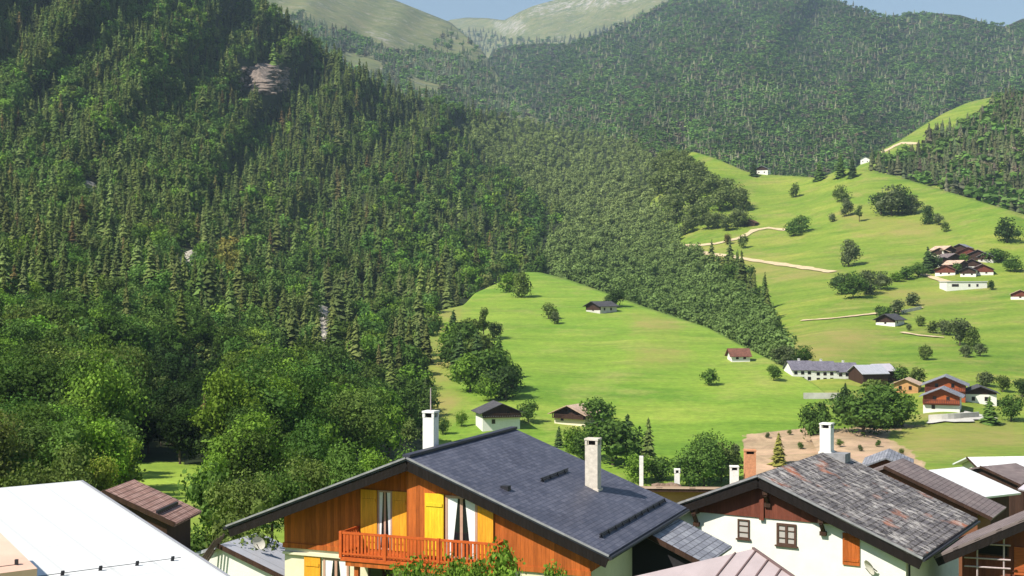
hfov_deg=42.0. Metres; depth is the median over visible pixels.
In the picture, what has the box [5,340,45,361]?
broadleaf tree
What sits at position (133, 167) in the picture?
conifer tree
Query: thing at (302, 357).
broadleaf tree
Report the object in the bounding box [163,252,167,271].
conifer tree
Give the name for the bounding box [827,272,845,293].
broadleaf tree
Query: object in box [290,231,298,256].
conifer tree
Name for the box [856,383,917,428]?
broadleaf tree
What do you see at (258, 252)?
conifer tree
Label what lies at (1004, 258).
round shrub
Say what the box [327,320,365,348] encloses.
broadleaf tree
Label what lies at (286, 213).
conifer tree
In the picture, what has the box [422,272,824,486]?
central meadow
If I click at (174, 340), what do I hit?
broadleaf tree
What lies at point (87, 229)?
conifer tree
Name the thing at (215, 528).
leafy bush
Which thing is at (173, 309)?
broadleaf tree
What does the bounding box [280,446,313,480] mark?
broadleaf tree
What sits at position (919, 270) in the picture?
broadleaf tree
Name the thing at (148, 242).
conifer tree
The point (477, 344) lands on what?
conifer tree
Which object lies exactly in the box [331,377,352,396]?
broadleaf tree
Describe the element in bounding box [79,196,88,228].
conifer tree
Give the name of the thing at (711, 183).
broadleaf tree
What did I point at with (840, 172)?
conifer tree
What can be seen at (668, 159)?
broadleaf tree
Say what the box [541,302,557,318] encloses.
round shrub
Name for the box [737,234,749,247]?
round shrub
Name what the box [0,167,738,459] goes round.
broadleaf wood
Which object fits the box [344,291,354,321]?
conifer tree
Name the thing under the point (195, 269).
conifer tree
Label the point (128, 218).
conifer tree
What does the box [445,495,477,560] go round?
glazed door
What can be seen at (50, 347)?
broadleaf tree
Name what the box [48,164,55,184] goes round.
conifer tree
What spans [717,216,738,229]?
broadleaf tree
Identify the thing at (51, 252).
conifer tree
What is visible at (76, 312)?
broadleaf tree
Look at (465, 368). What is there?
broadleaf tree
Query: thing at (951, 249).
hamlet house
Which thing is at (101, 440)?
broadleaf tree
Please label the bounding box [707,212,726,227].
broadleaf tree
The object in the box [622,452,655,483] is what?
leafy bush
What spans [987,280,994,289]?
round shrub
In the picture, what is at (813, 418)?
broadleaf tree
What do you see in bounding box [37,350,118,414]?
broadleaf tree
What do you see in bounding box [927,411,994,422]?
path
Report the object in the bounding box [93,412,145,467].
broadleaf tree
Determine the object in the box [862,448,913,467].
house
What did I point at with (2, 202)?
conifer tree
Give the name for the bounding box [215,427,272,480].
broadleaf tree
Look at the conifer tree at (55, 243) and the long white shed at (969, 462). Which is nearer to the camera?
the long white shed at (969, 462)
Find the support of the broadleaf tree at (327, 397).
on the mountain at (162, 468)
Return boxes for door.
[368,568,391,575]
[378,490,391,549]
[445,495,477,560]
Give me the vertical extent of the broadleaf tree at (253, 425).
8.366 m
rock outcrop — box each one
[85,180,97,192]
[184,250,193,270]
[238,63,290,94]
[318,305,329,333]
[321,315,327,338]
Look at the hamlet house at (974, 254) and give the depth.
610.17 m
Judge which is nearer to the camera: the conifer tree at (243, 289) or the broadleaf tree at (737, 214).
the conifer tree at (243, 289)
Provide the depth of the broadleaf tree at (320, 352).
292.36 m
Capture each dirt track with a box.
[681,227,784,246]
[695,250,834,271]
[881,142,916,151]
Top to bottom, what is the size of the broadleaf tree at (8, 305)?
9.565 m
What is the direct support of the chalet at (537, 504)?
on the ground
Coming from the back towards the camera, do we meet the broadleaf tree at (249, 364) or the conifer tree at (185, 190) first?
the conifer tree at (185, 190)
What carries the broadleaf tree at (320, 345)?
on the mountain at (162, 468)
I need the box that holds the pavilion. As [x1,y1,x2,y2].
[638,547,794,575]
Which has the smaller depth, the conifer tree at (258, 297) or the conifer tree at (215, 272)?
the conifer tree at (258, 297)
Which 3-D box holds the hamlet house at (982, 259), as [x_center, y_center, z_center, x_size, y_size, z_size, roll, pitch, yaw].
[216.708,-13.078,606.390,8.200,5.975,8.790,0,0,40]
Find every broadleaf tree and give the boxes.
[0,293,13,304]
[0,327,26,342]
[0,329,17,350]
[0,343,17,360]
[0,345,44,372]
[0,353,29,381]
[0,353,74,406]
[0,366,22,380]
[0,391,43,420]
[0,409,38,486]
[0,448,35,486]
[0,461,68,487]
[1,297,26,311]
[1,318,49,346]
[1,400,65,427]
[1,415,55,484]
[3,304,36,326]
[4,304,25,312]
[4,317,23,327]
[5,238,23,254]
[5,336,40,354]
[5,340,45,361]
[9,274,42,293]
[9,420,60,476]
[17,234,33,247]
[17,302,38,312]
[18,281,43,297]
[24,306,48,321]
[24,337,70,363]
[25,298,46,305]
[26,346,104,371]
[26,418,55,428]
[27,315,62,336]
[33,412,100,474]
[36,292,61,304]
[36,299,63,329]
[37,297,72,313]
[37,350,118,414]
[38,353,86,374]
[38,397,88,426]
[39,339,91,351]
[41,328,75,347]
[41,328,79,346]
[42,417,62,432]
[43,437,98,487]
[45,303,77,325]
[48,404,86,423]
[50,318,66,332]
[52,252,92,271]
[55,392,109,429]
[57,357,108,371]
[58,324,86,346]
[58,399,96,416]
[60,300,87,312]
[60,314,107,337]
[61,347,106,371]
[61,353,152,443]
[62,306,93,322]
[64,411,134,485]
[65,344,111,367]
[67,317,99,344]
[68,287,91,305]
[79,333,113,351]
[83,451,119,491]
[88,306,112,320]
[92,343,120,362]
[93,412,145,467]
[94,315,143,349]
[98,290,118,305]
[99,343,154,404]
[100,335,162,388]
[102,323,144,349]
[104,350,155,432]
[111,418,142,453]
[111,437,145,484]
[117,314,143,324]
[123,261,156,284]
[125,321,159,351]
[126,324,150,348]
[128,312,159,326]
[133,410,167,453]
[133,422,141,439]
[133,441,143,468]
[139,297,168,317]
[148,379,182,408]
[153,404,177,445]
[155,323,191,357]
[156,414,201,463]
[168,304,193,321]
[176,405,204,421]
[185,324,222,352]
[187,362,270,439]
[187,411,218,457]
[189,448,233,505]
[197,363,300,412]
[200,435,236,477]
[203,469,281,536]
[204,373,310,441]
[208,407,292,485]
[209,327,247,361]
[209,349,252,382]
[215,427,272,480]
[218,354,263,369]
[221,351,243,361]
[221,444,256,482]
[222,403,274,439]
[223,335,252,360]
[228,438,282,482]
[230,363,285,420]
[232,359,273,379]
[235,351,285,371]
[239,344,272,358]
[242,307,273,329]
[246,346,293,369]
[248,463,312,538]
[253,340,287,358]
[254,373,302,434]
[260,321,280,343]
[261,415,288,462]
[263,364,284,378]
[268,357,318,378]
[269,365,328,420]
[272,349,298,365]
[278,431,300,466]
[278,454,333,498]
[279,414,332,464]
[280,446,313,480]
[281,359,335,405]
[281,406,312,440]
[283,347,295,352]
[285,360,308,371]
[289,338,318,354]
[289,344,320,365]
[304,341,338,354]
[304,349,331,379]
[304,400,324,417]
[305,354,338,381]
[305,404,343,437]
[309,421,354,463]
[312,422,342,447]
[315,350,339,372]
[315,390,343,415]
[319,437,367,485]
[320,347,350,374]
[321,373,337,383]
[323,383,392,459]
[326,368,348,385]
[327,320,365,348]
[328,382,358,402]
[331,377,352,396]
[332,374,364,387]
[338,373,381,393]
[346,334,380,364]
[350,447,391,471]
[353,388,390,407]
[355,394,377,448]
[355,413,388,458]
[358,316,388,336]
[358,382,393,451]
[362,376,387,391]
[369,377,405,408]
[372,391,402,409]
[376,387,398,406]
[378,404,409,456]
[392,336,412,359]
[394,443,416,459]
[396,388,418,432]
[402,344,429,379]
[404,378,429,414]
[412,388,439,426]
[432,333,469,366]
[435,322,467,349]
[442,321,483,353]
[444,352,481,391]
[456,317,481,337]
[462,332,495,366]
[470,347,521,394]
[478,365,526,399]
[494,272,516,291]
[511,272,533,297]
[516,398,538,422]
[578,418,645,464]
[579,396,616,425]
[602,288,626,304]
[646,170,667,190]
[648,168,686,205]
[649,157,663,171]
[654,149,667,159]
[656,155,674,171]
[657,193,687,224]
[660,162,674,173]
[666,147,678,155]
[671,160,692,182]
[672,150,684,161]
[678,215,698,234]
[679,170,701,192]
[679,181,709,207]
[679,428,727,486]
[681,149,689,157]
[681,155,695,162]
[681,204,701,223]
[687,160,704,170]
[690,162,711,183]
[694,197,713,216]
[694,210,718,229]
[698,176,727,199]
[699,172,719,188]
[707,185,734,210]
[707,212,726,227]
[709,441,743,483]
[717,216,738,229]
[719,177,735,189]
[720,182,745,208]
[728,207,747,226]
[732,189,752,209]
[734,209,756,226]
[766,365,782,380]
[771,344,798,365]
[791,215,811,232]
[793,345,815,360]
[797,402,830,442]
[823,385,892,435]
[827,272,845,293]
[830,387,850,424]
[832,185,852,201]
[837,271,868,298]
[839,198,855,216]
[840,239,863,266]
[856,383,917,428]
[857,270,880,294]
[861,379,891,407]
[868,184,907,215]
[868,192,890,214]
[871,271,892,289]
[876,306,891,315]
[885,392,921,427]
[886,186,916,213]
[903,194,924,214]
[909,262,929,277]
[920,205,934,224]
[923,253,942,270]
[946,318,971,345]
[960,326,983,346]
[993,375,1011,391]
[994,217,1023,242]
[996,394,1023,421]
[1002,255,1023,272]
[1011,378,1023,396]
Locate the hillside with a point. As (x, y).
(393, 23)
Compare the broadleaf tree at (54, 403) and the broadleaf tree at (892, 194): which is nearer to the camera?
the broadleaf tree at (54, 403)
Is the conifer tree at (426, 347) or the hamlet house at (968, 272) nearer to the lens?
the conifer tree at (426, 347)
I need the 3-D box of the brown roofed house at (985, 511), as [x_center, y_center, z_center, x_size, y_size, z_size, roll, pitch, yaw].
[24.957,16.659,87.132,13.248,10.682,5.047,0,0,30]
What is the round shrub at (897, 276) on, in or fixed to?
on the meadow at (893, 243)
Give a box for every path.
[800,307,922,320]
[901,332,940,336]
[920,273,949,280]
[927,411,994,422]
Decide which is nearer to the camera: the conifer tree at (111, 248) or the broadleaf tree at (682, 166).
the conifer tree at (111, 248)
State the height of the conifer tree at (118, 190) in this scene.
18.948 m
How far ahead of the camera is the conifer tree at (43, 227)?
402.06 m
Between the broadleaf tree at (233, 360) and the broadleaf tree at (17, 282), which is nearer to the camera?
the broadleaf tree at (233, 360)
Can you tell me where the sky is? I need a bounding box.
[396,0,1023,25]
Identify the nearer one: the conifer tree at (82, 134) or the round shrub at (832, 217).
the conifer tree at (82, 134)
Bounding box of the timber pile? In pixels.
[202,534,224,560]
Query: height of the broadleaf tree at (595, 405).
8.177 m
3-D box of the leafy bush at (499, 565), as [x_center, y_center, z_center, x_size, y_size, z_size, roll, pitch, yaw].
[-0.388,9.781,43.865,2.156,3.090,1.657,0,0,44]
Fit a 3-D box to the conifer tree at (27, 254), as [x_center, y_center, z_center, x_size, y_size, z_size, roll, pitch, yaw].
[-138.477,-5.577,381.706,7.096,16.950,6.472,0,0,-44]
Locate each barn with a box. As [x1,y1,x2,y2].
[582,301,619,313]
[847,364,889,384]
[929,467,1020,523]
[933,511,1023,575]
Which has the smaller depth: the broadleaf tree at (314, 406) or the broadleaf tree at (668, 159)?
the broadleaf tree at (314, 406)
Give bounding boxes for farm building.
[939,281,987,290]
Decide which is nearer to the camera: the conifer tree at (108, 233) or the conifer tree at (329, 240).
the conifer tree at (108, 233)
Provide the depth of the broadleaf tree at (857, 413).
280.81 m
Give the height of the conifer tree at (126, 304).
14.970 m
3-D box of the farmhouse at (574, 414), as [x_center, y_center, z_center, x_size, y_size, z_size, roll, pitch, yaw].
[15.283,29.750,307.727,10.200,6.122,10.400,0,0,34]
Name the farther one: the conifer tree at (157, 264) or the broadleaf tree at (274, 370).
the conifer tree at (157, 264)
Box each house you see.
[0,480,229,575]
[639,449,756,502]
[677,422,980,575]
[744,219,758,225]
[755,166,770,174]
[782,358,815,380]
[812,359,838,379]
[834,360,856,378]
[860,157,869,164]
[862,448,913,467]
[873,313,906,326]
[873,458,1005,575]
[929,246,955,253]
[930,247,949,256]
[934,265,956,275]
[936,253,959,259]
[937,257,950,267]
[941,260,967,271]
[953,244,972,253]
[955,247,974,255]
[959,267,977,276]
[965,384,999,405]
[966,249,985,260]
[966,259,982,266]
[968,463,1023,516]
[973,264,994,274]
[976,253,998,262]
[1011,290,1023,299]
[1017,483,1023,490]
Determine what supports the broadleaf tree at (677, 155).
on the meadow at (893, 243)
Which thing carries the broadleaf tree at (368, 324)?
on the mountain at (162, 468)
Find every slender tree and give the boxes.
[475,307,489,333]
[730,443,740,456]
[817,402,832,420]
[854,205,862,221]
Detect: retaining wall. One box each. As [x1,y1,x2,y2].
[803,393,836,398]
[901,306,921,313]
[928,412,978,419]
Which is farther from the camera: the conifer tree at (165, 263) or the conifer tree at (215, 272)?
the conifer tree at (215, 272)
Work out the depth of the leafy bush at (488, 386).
328.87 m
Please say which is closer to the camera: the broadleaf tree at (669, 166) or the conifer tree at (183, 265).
the conifer tree at (183, 265)
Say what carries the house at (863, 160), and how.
on the wooded hill at (970, 108)
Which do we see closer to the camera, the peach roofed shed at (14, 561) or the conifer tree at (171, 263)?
the peach roofed shed at (14, 561)
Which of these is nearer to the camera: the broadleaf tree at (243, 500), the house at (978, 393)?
the broadleaf tree at (243, 500)
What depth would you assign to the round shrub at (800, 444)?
280.98 m
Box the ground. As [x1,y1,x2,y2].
[173,497,283,542]
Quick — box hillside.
[267,0,538,123]
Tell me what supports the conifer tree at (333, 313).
on the mountain at (162, 468)
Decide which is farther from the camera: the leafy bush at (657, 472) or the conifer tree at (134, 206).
the conifer tree at (134, 206)
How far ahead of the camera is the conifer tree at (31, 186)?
551.17 m
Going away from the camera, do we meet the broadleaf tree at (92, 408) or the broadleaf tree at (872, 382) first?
the broadleaf tree at (92, 408)
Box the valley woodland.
[459,116,799,365]
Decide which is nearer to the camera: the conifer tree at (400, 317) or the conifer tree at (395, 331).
the conifer tree at (395, 331)
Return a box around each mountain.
[2,0,746,496]
[448,0,667,57]
[489,0,1023,173]
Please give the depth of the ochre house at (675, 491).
88.09 m
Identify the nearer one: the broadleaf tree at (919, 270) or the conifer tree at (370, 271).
the conifer tree at (370, 271)
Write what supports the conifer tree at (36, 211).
on the mountain at (162, 468)
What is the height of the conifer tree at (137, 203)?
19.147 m
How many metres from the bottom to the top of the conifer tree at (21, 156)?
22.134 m
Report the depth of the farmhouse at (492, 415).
298.02 m
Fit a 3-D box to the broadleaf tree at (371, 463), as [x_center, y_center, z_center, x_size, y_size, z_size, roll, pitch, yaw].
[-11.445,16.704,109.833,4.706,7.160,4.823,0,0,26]
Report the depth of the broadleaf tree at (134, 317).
291.17 m
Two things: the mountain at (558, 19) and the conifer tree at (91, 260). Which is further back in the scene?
the mountain at (558, 19)
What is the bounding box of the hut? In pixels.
[725,348,751,361]
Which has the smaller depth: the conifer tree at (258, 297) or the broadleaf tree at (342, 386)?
the broadleaf tree at (342, 386)
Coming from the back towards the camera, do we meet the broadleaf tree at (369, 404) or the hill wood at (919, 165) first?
the hill wood at (919, 165)
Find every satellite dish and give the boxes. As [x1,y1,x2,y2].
[252,536,264,548]
[864,560,877,574]
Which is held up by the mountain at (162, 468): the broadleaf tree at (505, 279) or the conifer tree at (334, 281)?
the conifer tree at (334, 281)
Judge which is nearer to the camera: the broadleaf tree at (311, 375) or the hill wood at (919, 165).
the broadleaf tree at (311, 375)
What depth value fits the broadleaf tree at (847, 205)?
772.50 m
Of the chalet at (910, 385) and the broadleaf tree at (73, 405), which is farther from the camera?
the chalet at (910, 385)
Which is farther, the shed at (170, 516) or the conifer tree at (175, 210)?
the conifer tree at (175, 210)
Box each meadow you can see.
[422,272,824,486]
[650,152,1023,469]
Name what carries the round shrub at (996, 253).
on the meadow at (893, 243)
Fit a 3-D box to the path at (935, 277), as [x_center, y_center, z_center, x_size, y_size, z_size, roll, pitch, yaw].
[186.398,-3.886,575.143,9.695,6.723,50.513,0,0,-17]
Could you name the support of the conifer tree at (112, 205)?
on the mountain at (162, 468)
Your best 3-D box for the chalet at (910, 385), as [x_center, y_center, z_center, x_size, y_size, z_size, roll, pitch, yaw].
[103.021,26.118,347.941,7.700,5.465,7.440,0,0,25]
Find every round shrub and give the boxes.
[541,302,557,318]
[549,311,561,323]
[699,368,719,384]
[724,234,731,243]
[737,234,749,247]
[782,221,803,235]
[788,182,800,196]
[797,442,803,448]
[829,212,835,221]
[835,439,844,446]
[873,305,887,316]
[889,272,903,281]
[889,298,906,314]
[892,364,909,380]
[899,266,913,279]
[905,292,920,305]
[906,323,911,330]
[908,367,927,381]
[915,315,925,325]
[917,344,932,359]
[926,320,939,332]
[931,213,945,224]
[936,319,952,334]
[940,220,949,231]
[952,263,961,272]
[958,253,970,260]
[958,345,972,357]
[972,343,987,355]
[976,372,995,385]
[981,248,1005,261]
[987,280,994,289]
[999,250,1010,260]
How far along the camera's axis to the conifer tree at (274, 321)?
356.16 m
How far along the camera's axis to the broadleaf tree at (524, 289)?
530.39 m
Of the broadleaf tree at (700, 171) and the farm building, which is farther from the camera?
the broadleaf tree at (700, 171)
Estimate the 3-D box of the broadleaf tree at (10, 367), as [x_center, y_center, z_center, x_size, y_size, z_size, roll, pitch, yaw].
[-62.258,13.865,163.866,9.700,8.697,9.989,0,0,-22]
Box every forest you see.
[0,0,762,432]
[0,0,773,377]
[284,9,539,117]
[458,11,641,46]
[459,10,643,58]
[488,0,1023,176]
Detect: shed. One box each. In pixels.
[0,533,36,575]
[101,479,201,549]
[870,363,895,381]
[953,456,1023,468]
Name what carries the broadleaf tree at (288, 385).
on the mountain at (162, 468)
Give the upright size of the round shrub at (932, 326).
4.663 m
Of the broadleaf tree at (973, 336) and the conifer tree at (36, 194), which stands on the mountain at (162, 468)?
the conifer tree at (36, 194)
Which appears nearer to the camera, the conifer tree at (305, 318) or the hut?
the hut
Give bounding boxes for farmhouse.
[471,400,524,431]
[547,402,602,426]
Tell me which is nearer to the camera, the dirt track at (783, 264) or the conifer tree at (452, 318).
the conifer tree at (452, 318)
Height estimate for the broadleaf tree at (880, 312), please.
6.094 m
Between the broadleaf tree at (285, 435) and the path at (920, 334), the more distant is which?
the path at (920, 334)
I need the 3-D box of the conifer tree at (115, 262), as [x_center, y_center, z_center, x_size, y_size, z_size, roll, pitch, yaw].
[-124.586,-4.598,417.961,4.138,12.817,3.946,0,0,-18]
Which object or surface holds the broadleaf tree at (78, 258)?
on the mountain at (162, 468)
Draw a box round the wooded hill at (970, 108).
[856,97,1021,213]
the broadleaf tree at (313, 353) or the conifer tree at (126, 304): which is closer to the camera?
the broadleaf tree at (313, 353)
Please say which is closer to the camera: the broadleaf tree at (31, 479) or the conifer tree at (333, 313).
the broadleaf tree at (31, 479)
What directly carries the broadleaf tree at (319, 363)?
on the mountain at (162, 468)
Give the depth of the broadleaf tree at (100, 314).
294.50 m
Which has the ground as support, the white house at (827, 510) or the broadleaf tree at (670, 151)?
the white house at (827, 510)
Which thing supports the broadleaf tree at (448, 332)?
on the central meadow at (640, 365)
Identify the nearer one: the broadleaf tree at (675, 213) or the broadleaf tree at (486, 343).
the broadleaf tree at (486, 343)
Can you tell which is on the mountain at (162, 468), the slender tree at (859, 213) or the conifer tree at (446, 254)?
the conifer tree at (446, 254)
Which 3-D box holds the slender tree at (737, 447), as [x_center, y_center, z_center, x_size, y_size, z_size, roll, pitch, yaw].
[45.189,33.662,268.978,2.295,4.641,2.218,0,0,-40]
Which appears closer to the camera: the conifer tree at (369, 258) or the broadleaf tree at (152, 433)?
the broadleaf tree at (152, 433)
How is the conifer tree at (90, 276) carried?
on the mountain at (162, 468)
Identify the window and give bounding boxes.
[323,557,348,575]
[736,519,750,540]
[774,523,797,547]
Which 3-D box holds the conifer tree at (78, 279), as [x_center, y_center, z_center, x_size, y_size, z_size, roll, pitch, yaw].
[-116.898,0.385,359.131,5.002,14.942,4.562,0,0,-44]
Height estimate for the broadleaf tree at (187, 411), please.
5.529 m
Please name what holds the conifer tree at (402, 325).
on the mountain at (162, 468)
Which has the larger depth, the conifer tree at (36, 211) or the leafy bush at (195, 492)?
the conifer tree at (36, 211)
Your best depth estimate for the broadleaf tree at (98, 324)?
267.58 m
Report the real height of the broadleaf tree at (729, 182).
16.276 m
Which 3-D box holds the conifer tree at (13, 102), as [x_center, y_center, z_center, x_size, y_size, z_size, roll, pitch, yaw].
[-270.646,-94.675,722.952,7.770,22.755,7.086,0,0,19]
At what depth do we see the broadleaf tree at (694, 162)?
952.87 m
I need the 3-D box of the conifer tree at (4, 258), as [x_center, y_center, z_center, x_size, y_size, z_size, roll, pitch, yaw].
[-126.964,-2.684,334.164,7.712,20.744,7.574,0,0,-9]
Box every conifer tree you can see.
[0,182,5,226]
[0,200,11,233]
[0,237,15,294]
[0,267,7,294]
[0,304,5,333]
[1,177,6,194]
[5,189,13,215]
[5,240,11,273]
[9,223,18,245]
[9,265,18,287]
[10,93,17,120]
[11,172,19,199]
[11,252,20,276]
[12,177,19,202]
[13,142,26,169]
[13,202,21,228]
[14,213,18,229]
[17,254,21,274]
[17,260,31,295]
[19,194,26,215]
[20,239,34,271]
[21,219,26,239]
[24,206,31,232]
[27,193,34,216]
[27,220,34,242]
[27,247,35,277]
[28,173,34,196]
[29,182,41,215]
[31,248,47,296]
[32,213,46,247]
[32,217,35,233]
[33,230,38,249]
[34,203,40,227]
[34,231,51,274]
[37,218,50,259]
[38,159,46,198]
[44,257,57,293]
[45,201,54,232]
[47,108,59,141]
[47,233,55,266]
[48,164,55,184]
[48,215,63,249]
[50,115,61,145]
[53,183,61,205]
[53,228,59,257]
[55,236,74,279]
[57,243,68,281]
[57,262,66,285]
[58,275,64,292]
[61,217,68,232]
[62,218,67,233]
[64,262,75,288]
[66,221,78,246]
[70,195,75,220]
[71,120,81,146]
[72,200,82,225]
[74,211,83,241]
[75,263,82,286]
[79,122,87,151]
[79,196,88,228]
[79,272,90,307]
[84,223,89,240]
[87,246,92,263]
[87,257,93,269]
[87,261,95,294]
[88,219,91,240]
[91,194,98,217]
[93,263,98,282]
[93,280,100,300]
[94,247,103,278]
[95,198,107,248]
[97,167,107,205]
[97,180,102,202]
[98,188,104,213]
[101,219,113,244]
[101,235,106,262]
[101,255,109,279]
[103,238,114,264]
[104,242,111,273]
[105,174,113,208]
[105,219,113,250]
[108,198,117,226]
[109,210,116,243]
[109,259,118,279]
[113,213,117,235]
[113,237,122,276]
[114,215,130,250]
[114,253,118,275]
[115,180,122,204]
[120,190,126,219]
[120,238,132,275]
[120,255,127,277]
[121,240,125,261]
[121,282,132,316]
[125,206,132,230]
[126,222,132,241]
[128,235,144,276]
[130,153,136,188]
[130,196,140,223]
[132,162,143,192]
[134,169,141,193]
[135,196,142,224]
[141,160,150,191]
[141,241,159,285]
[144,234,149,248]
[150,179,158,203]
[153,196,164,229]
[155,254,160,273]
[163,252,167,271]
[165,246,176,280]
[167,218,177,255]
[168,267,178,294]
[172,198,178,234]
[173,255,184,292]
[174,253,184,284]
[174,289,192,354]
[180,254,186,278]
[182,176,193,216]
[182,266,189,289]
[184,190,193,220]
[187,270,195,297]
[188,261,197,290]
[192,258,206,302]
[198,289,203,312]
[199,200,212,233]
[201,249,222,305]
[209,232,216,257]
[212,257,217,289]
[213,280,222,307]
[219,267,226,298]
[222,259,226,277]
[223,278,238,323]
[225,277,229,297]
[231,254,247,303]
[237,280,248,309]
[238,238,249,268]
[238,291,245,311]
[246,288,253,315]
[251,282,258,315]
[254,281,262,311]
[255,240,262,268]
[261,294,272,324]
[265,241,277,296]
[267,284,274,309]
[268,279,276,303]
[268,427,277,477]
[269,290,277,319]
[272,215,283,256]
[272,311,278,330]
[277,289,289,327]
[280,314,290,349]
[285,206,290,237]
[285,303,302,345]
[285,313,288,331]
[286,310,300,348]
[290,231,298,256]
[300,280,316,324]
[301,301,309,328]
[306,246,315,275]
[308,312,315,325]
[311,326,316,344]
[312,208,320,246]
[314,314,324,346]
[321,264,332,303]
[322,274,349,337]
[323,295,337,342]
[324,226,333,255]
[326,316,344,347]
[328,269,336,308]
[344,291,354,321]
[345,323,352,351]
[347,256,355,287]
[348,278,355,301]
[348,314,367,382]
[354,251,362,287]
[361,250,368,288]
[363,249,374,290]
[364,260,375,296]
[364,278,375,312]
[372,227,385,264]
[374,276,382,312]
[376,344,382,367]
[381,327,395,371]
[385,355,398,392]
[392,319,398,337]
[394,340,405,387]
[397,306,405,331]
[397,326,404,347]
[398,315,405,342]
[401,292,406,323]
[403,319,416,378]
[404,315,413,339]
[408,274,415,295]
[411,283,427,338]
[413,321,423,353]
[415,313,432,354]
[416,259,426,295]
[420,324,433,363]
[425,279,431,294]
[430,261,440,310]
[436,253,447,293]
[442,238,449,272]
[448,310,458,328]
[448,331,466,381]
[471,328,482,380]
[487,336,506,370]
[554,426,563,447]
[616,414,641,455]
[639,418,656,472]
[736,250,747,288]
[748,162,758,176]
[760,278,765,303]
[768,433,789,466]
[813,161,824,181]
[832,155,846,179]
[846,157,857,178]
[921,246,935,273]
[978,396,1000,425]
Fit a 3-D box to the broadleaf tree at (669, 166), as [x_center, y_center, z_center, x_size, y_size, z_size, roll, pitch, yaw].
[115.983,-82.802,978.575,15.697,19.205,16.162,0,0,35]
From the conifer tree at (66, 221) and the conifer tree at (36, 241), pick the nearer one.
the conifer tree at (36, 241)
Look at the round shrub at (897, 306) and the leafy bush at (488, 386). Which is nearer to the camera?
the leafy bush at (488, 386)
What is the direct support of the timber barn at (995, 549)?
on the ground
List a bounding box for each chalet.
[223,388,689,575]
[891,377,921,393]
[919,386,965,412]
[921,374,969,402]
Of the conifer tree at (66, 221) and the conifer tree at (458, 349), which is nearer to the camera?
the conifer tree at (458, 349)
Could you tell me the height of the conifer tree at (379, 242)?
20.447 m
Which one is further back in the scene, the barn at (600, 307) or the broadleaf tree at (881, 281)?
the broadleaf tree at (881, 281)
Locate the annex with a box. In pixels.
[195,533,284,575]
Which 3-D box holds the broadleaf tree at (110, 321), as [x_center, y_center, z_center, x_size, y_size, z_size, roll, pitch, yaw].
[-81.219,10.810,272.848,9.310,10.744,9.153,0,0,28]
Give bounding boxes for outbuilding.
[632,518,731,575]
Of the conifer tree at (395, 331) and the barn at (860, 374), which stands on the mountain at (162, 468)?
the conifer tree at (395, 331)
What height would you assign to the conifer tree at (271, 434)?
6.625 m
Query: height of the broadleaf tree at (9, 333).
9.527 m
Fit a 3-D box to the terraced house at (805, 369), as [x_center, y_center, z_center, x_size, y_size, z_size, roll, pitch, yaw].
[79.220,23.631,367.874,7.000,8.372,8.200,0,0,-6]
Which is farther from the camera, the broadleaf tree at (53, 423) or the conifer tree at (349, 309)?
the conifer tree at (349, 309)
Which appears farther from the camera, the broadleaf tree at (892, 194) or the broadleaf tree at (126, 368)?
the broadleaf tree at (892, 194)
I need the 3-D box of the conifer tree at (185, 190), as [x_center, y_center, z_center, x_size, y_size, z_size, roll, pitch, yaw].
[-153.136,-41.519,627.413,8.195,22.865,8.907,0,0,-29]
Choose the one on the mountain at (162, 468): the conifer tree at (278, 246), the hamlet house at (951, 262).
the conifer tree at (278, 246)
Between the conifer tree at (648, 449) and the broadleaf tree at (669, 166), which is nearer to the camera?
the conifer tree at (648, 449)
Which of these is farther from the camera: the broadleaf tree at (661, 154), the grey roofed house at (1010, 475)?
the broadleaf tree at (661, 154)
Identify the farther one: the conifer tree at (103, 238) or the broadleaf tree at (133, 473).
the conifer tree at (103, 238)
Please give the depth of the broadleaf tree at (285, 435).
145.21 m
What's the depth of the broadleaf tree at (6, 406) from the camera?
143.05 m
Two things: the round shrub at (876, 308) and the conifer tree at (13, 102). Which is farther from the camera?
the conifer tree at (13, 102)
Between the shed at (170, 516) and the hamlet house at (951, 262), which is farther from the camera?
the hamlet house at (951, 262)
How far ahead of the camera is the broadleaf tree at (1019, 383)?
339.36 m
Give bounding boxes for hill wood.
[868,85,1023,212]
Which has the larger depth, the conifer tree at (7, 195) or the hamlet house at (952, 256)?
the hamlet house at (952, 256)
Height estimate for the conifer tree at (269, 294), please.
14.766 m
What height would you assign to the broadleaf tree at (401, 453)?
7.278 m
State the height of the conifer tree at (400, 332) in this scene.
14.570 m
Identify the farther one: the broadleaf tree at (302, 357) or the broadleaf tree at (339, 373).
the broadleaf tree at (302, 357)
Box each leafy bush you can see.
[173,459,236,533]
[191,524,215,551]
[192,508,247,551]
[220,527,278,550]
[388,551,428,575]
[424,552,467,575]
[439,416,451,434]
[452,553,488,575]
[454,410,469,426]
[473,373,504,400]
[485,536,526,575]
[488,321,503,337]
[542,559,566,575]
[558,425,584,454]
[566,430,596,459]
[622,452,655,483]
[648,455,670,480]
[661,450,704,486]
[864,402,895,433]
[890,399,909,426]
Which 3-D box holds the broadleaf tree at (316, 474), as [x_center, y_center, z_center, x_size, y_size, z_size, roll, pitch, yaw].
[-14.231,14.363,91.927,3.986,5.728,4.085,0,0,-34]
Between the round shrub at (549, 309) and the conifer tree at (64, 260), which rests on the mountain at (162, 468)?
the conifer tree at (64, 260)

